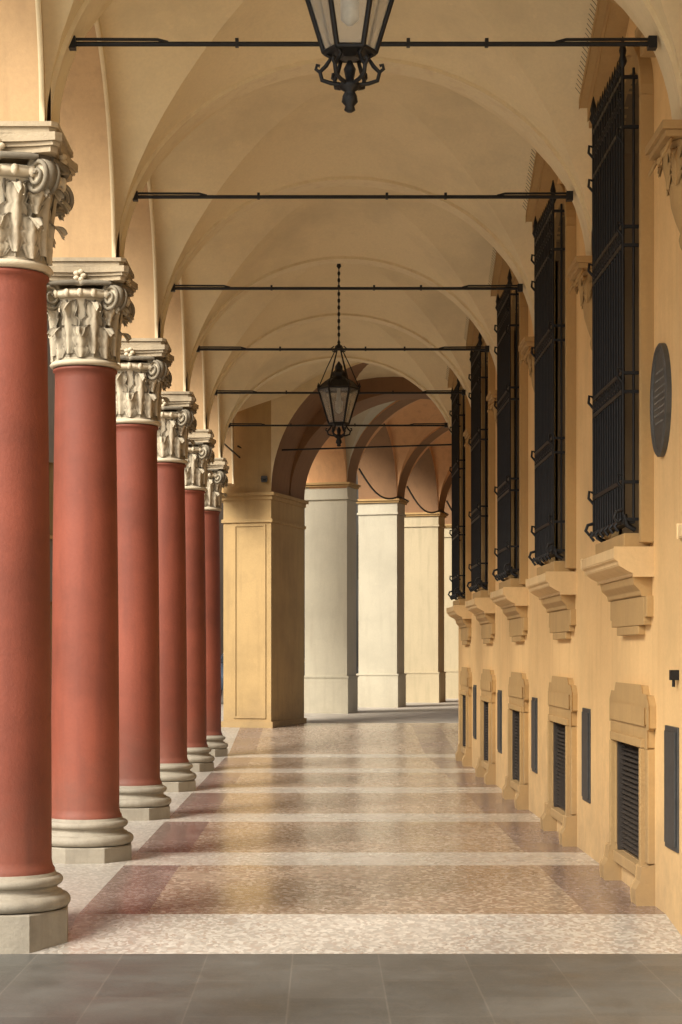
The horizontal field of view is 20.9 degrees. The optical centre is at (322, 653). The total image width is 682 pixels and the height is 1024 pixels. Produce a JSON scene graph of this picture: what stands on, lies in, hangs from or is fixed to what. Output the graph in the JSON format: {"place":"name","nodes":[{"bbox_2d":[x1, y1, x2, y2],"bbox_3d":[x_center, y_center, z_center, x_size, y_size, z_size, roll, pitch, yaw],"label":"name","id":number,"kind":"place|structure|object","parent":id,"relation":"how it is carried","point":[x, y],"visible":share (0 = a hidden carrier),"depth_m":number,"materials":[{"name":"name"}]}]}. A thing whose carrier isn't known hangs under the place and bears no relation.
{"place":"outdoors","nodes":[
{"label":"outdoors","id":0,"kind":"place"},
{"bbox_2d":[221,654,304,694],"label":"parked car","id":1,"kind":"object","parent":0,"point":[222,672],"visible":0.03,"depth_m":45.80,"materials":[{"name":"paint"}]},
{"bbox_2d":[221,690,457,722],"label":"pavement","id":2,"kind":"structure","parent":0,"point":[445,712],"depth_m":37.97,"materials":[{"name":"stone"}]},
{"bbox_2d":[304,399,457,713],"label":"pillars","id":3,"kind":"structure","parent":2,"relation":"on","point":[408,639],"depth_m":42.89,"materials":[{"name":"paint"}]},
{"bbox_2d":[308,399,451,508],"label":"vaults","id":4,"kind":"object","parent":3,"relation":"on","point":[330,465],"visible":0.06,"depth_m":41.65,"materials":[{"name":"paint"}]},
{"bbox_2d":[358,468,408,501],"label":"hanging cable","id":5,"kind":"object","parent":3,"relation":"attached to","point":[368,483],"visible":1,"depth_m":40.92,"materials":[{"name":"black metal"}]},
{"bbox_2d":[406,486,448,514],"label":"hanging cable","id":6,"kind":"object","parent":3,"relation":"attached to","point":[421,507],"visible":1,"depth_m":44.88,"materials":[{"name":"black metal"}]},
{"bbox_2d":[0,954,681,1023],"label":"stone pavement","id":7,"kind":"structure","parent":0,"point":[340,988],"depth_m":9.36,"materials":[{"name":"grey stone"}]},
{"bbox_2d":[29,723,681,953],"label":"portico floor","id":8,"kind":"structure","parent":0,"point":[358,838],"depth_m":13.68,"materials":[{"name":"stone"}]},
{"bbox_2d":[0,121,77,953],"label":"stone column","id":9,"kind":"structure","parent":8,"relation":"on","point":[38,167],"depth_m":10.58,"materials":[{"name":"red paint"}]},
{"bbox_2d":[0,0,451,485],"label":"walls","id":10,"kind":"structure","parent":9,"relation":"on","point":[88,223],"depth_m":13.98,"materials":[{"name":"paint"}]},
{"bbox_2d":[224,443,240,457],"bbox_3d":[-1.716,-3.341,31.274,0.296,0.842,4.557,0,0,8],"label":"wall conduit","id":11,"kind":"object","parent":10,"relation":"attached to","point":[230,449],"depth_m":32.45,"materials":[{"name":"black metal"}]},
{"bbox_2d":[41,0,681,448],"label":"vault ceiling","id":12,"kind":"structure","parent":10,"relation":"attached to","point":[429,136],"depth_m":17.13,"materials":[{"name":"paint"}]},
{"bbox_2d":[317,264,360,446],"bbox_3d":[0.202,-3.815,23.400,0.556,2.410,0.488,0,0,0],"label":"hanging lantern","id":13,"kind":"object","parent":12,"relation":"hanging from","point":[338,391],"visible":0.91,"depth_m":23.31,"materials":[{"name":"black metal"}]},
{"bbox_2d":[305,0,393,112],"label":"hanging lantern","id":14,"kind":"object","parent":12,"relation":"hanging from","point":[349,33],"visible":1,"depth_m":8.94,"materials":[{"name":"black metal"}]},
{"bbox_2d":[51,0,681,457],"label":"transverse arches","id":15,"kind":"structure","parent":12,"relation":"attached to","point":[641,10],"depth_m":14.49,"materials":[{"name":"paint"}]},
{"bbox_2d":[228,423,447,427],"bbox_3d":[0.225,-3.540,28.740,3.420,0.070,0.060,0,0,0],"label":"tie rod","id":16,"kind":"object","parent":15,"relation":"attached to","point":[445,425],"visible":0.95,"depth_m":28.73,"materials":[{"name":"black metal"}]},
{"bbox_2d":[215,390,465,394],"bbox_3d":[0.225,-3.540,25.140,3.420,0.070,0.060,0,0,0],"label":"tie rod","id":17,"kind":"object","parent":15,"relation":"attached to","point":[463,392],"visible":0.94,"depth_m":25.13,"materials":[{"name":"black metal"}]},
{"bbox_2d":[196,346,488,351],"bbox_3d":[0.225,-3.540,21.540,3.420,0.070,0.060,0,0,0],"label":"tie rod","id":18,"kind":"object","parent":15,"relation":"attached to","point":[444,348],"visible":1,"depth_m":21.53,"materials":[{"name":"black metal"}]},
{"bbox_2d":[171,284,522,291],"bbox_3d":[0.225,-3.540,17.940,3.420,0.070,0.060,0,0,0],"label":"tie rod","id":19,"kind":"object","parent":15,"relation":"attached to","point":[519,288],"visible":1,"depth_m":17.93,"materials":[{"name":"black metal"}]},
{"bbox_2d":[133,191,572,201],"bbox_3d":[0.225,-3.540,14.340,3.420,0.070,0.060,0,0,0],"label":"tie rod","id":20,"kind":"object","parent":15,"relation":"attached to","point":[568,196],"visible":1,"depth_m":14.33,"materials":[{"name":"black metal"}]},
{"bbox_2d":[68,35,656,50],"bbox_3d":[0.225,-3.540,10.740,3.420,0.070,0.060,0,0,0],"label":"tie rod","id":21,"kind":"object","parent":15,"relation":"attached to","point":[650,44],"visible":0.97,"depth_m":10.73,"materials":[{"name":"black metal"}]},
{"bbox_2d":[447,0,597,375],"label":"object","id":22,"kind":"object","parent":12,"relation":"attached to","point":[535,150],"visible":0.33,"depth_m":16.56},
{"bbox_2d":[47,257,137,863],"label":"stone column","id":23,"kind":"structure","parent":8,"relation":"on","point":[90,308],"depth_m":14.17,"materials":[{"name":"red paint"}]},
{"bbox_2d":[116,338,173,820],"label":"stone column","id":24,"kind":"structure","parent":8,"relation":"on","point":[143,377],"depth_m":17.76,"materials":[{"name":"red paint"}]},
{"bbox_2d":[157,391,198,791],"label":"stone column","id":25,"kind":"structure","parent":8,"relation":"on","point":[178,421],"depth_m":21.37,"materials":[{"name":"red paint"}]},
{"bbox_2d":[185,429,215,771],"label":"stone column","id":26,"kind":"structure","parent":8,"relation":"on","point":[201,455],"depth_m":24.98,"materials":[{"name":"red paint"}]},
{"bbox_2d":[204,458,228,756],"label":"stone column","id":27,"kind":"structure","parent":8,"relation":"on","point":[217,481],"depth_m":28.59,"materials":[{"name":"red paint"}]},
{"bbox_2d":[221,362,430,727],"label":"corner pier and arch","id":28,"kind":"structure","parent":8,"relation":"on","point":[264,527],"depth_m":33.51,"materials":[{"name":"paint"}]},
{"bbox_2d":[261,476,266,481],"bbox_3d":[-1.060,-3.117,33.437,0.120,0.145,0.373,0,0,0],"label":"security camera","id":29,"kind":"object","parent":28,"relation":"attached to","point":[263,478],"visible":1,"depth_m":33.28,"materials":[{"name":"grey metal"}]},
{"bbox_2d":[221,360,401,457],"bbox_3d":[1.000,-4.125,31.630,5.200,2.250,5.140,0,0,0],"label":"end bay vault","id":30,"kind":"object","parent":28,"relation":"attached to","point":[291,380],"visible":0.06,"depth_m":33.03,"materials":[{"name":"paint"}]},
{"bbox_2d":[282,444,451,450],"bbox_3d":[1.194,-3.680,32.971,4.250,0.028,0.032,0,0,16],"label":"tie rod","id":31,"kind":"object","parent":28,"relation":"attached to","point":[367,447],"visible":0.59,"depth_m":33.07,"materials":[{"name":"black metal"}]},
{"label":"ground","id":32,"kind":"structure","parent":0,"visible":0},
{"bbox_2d":[47,320,358,687],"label":"street side building","id":33,"kind":"structure","parent":32,"relation":"on","point":[51,391],"depth_m":50.66,"materials":[{"name":"grey paint"}]},
{"bbox_2d":[458,18,681,935],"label":"wall","id":34,"kind":"structure","parent":32,"relation":"on","point":[595,657],"depth_m":13.86,"materials":[{"name":"paint"}]},
{"bbox_2d":[463,428,470,454],"bbox_3d":[2.078,-2.690,25.200,0.295,0.680,0.618,0,0,0],"label":"corbel capital","id":35,"kind":"object","parent":34,"relation":"attached to","point":[467,434],"visible":0.23,"depth_m":25.07,"materials":[{"name":"beige stone"}]},
{"bbox_2d":[486,390,496,422],"bbox_3d":[2.078,-2.690,21.600,0.295,0.680,0.618,0,0,0],"label":"corbel capital","id":36,"kind":"object","parent":34,"relation":"attached to","point":[491,397],"visible":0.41,"depth_m":21.55,"materials":[{"name":"beige stone"}]},
{"bbox_2d":[518,336,533,389],"bbox_3d":[2.078,-2.690,18.000,0.295,0.680,0.618,0,0,0],"label":"corbel capital","id":37,"kind":"object","parent":34,"relation":"attached to","point":[526,345],"visible":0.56,"depth_m":17.91,"materials":[{"name":"beige stone"}]},
{"bbox_2d":[463,695,638,856],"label":"window shutters and vents","id":38,"kind":"object","parent":34,"relation":"in","point":[628,797],"visible":0.08,"depth_m":12.98,"materials":[{"name":"black metal"}]},
{"bbox_2d":[446,0,681,905],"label":"window surrounds","id":39,"kind":"object","parent":34,"relation":"attached to","point":[618,568],"visible":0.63,"depth_m":15.34,"materials":[{"name":"beige stone"}]},
{"bbox_2d":[448,378,464,599],"bbox_3d":[1.976,-2.368,26.928,0.237,3.185,1.336,0,0,0],"label":"iron window grille","id":40,"kind":"object","parent":39,"relation":"attached to","point":[456,540],"visible":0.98,"depth_m":26.61,"materials":[{"name":"black metal"}]},
{"bbox_2d":[467,332,487,591],"bbox_3d":[1.976,-2.368,23.328,0.237,3.185,1.336,0,0,0],"label":"iron window grille","id":41,"kind":"object","parent":39,"relation":"attached to","point":[476,582],"visible":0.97,"depth_m":23.11,"materials":[{"name":"black metal"}]},
{"bbox_2d":[492,269,518,580],"bbox_3d":[1.976,-2.368,19.728,0.237,3.185,1.336,0,0,0],"label":"iron window grille","id":42,"kind":"object","parent":39,"relation":"attached to","point":[504,569],"visible":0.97,"depth_m":19.61,"materials":[{"name":"black metal"}]},
{"bbox_2d":[528,180,564,565],"bbox_3d":[1.976,-2.368,16.128,0.237,3.185,1.336,0,0,0],"label":"iron window grille","id":43,"kind":"object","parent":39,"relation":"attached to","point":[545,452],"visible":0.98,"depth_m":16.00,"materials":[{"name":"black metal"}]},
{"bbox_2d":[584,36,638,541],"bbox_3d":[1.976,-2.368,12.528,0.237,3.185,1.336,0,0,0],"label":"iron window grille","id":44,"kind":"object","parent":39,"relation":"attached to","point":[607,274],"visible":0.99,"depth_m":12.41,"materials":[{"name":"black metal"}]},
{"bbox_2d":[473,685,678,852],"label":"wall hatches","id":45,"kind":"object","parent":34,"relation":"attached to","point":[671,787],"depth_m":14.51,"materials":[{"name":"grey metal"}]},
{"bbox_2d":[566,256,591,349],"bbox_3d":[2.078,-2.690,14.400,0.295,0.680,0.618,0,0,0],"label":"corbel capital","id":46,"kind":"object","parent":34,"relation":"attached to","point":[578,274],"visible":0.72,"depth_m":14.29,"materials":[{"name":"beige stone"}]},
{"bbox_2d":[650,343,671,456],"bbox_3d":[2.092,-1.560,11.412,0.065,0.700,0.540,0,0,0],"label":"oval wall plaque","id":47,"kind":"object","parent":34,"relation":"attached to","point":[660,399],"visible":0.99,"depth_m":11.36,"materials":[{"name":"stone"}]},
{"bbox_2d":[645,120,681,249],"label":"corbel capital","id":48,"kind":"object","parent":34,"relation":"attached to","point":[664,145],"visible":1,"depth_m":10.71,"materials":[{"name":"beige stone"}]},
{"bbox_2d":[669,670,678,686],"bbox_3d":[2.075,0.150,10.933,0.050,0.100,0.050,0,0,0],"label":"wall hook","id":49,"kind":"object","parent":34,"relation":"attached to","point":[673,675],"depth_m":10.91,"materials":[{"name":"black metal"}]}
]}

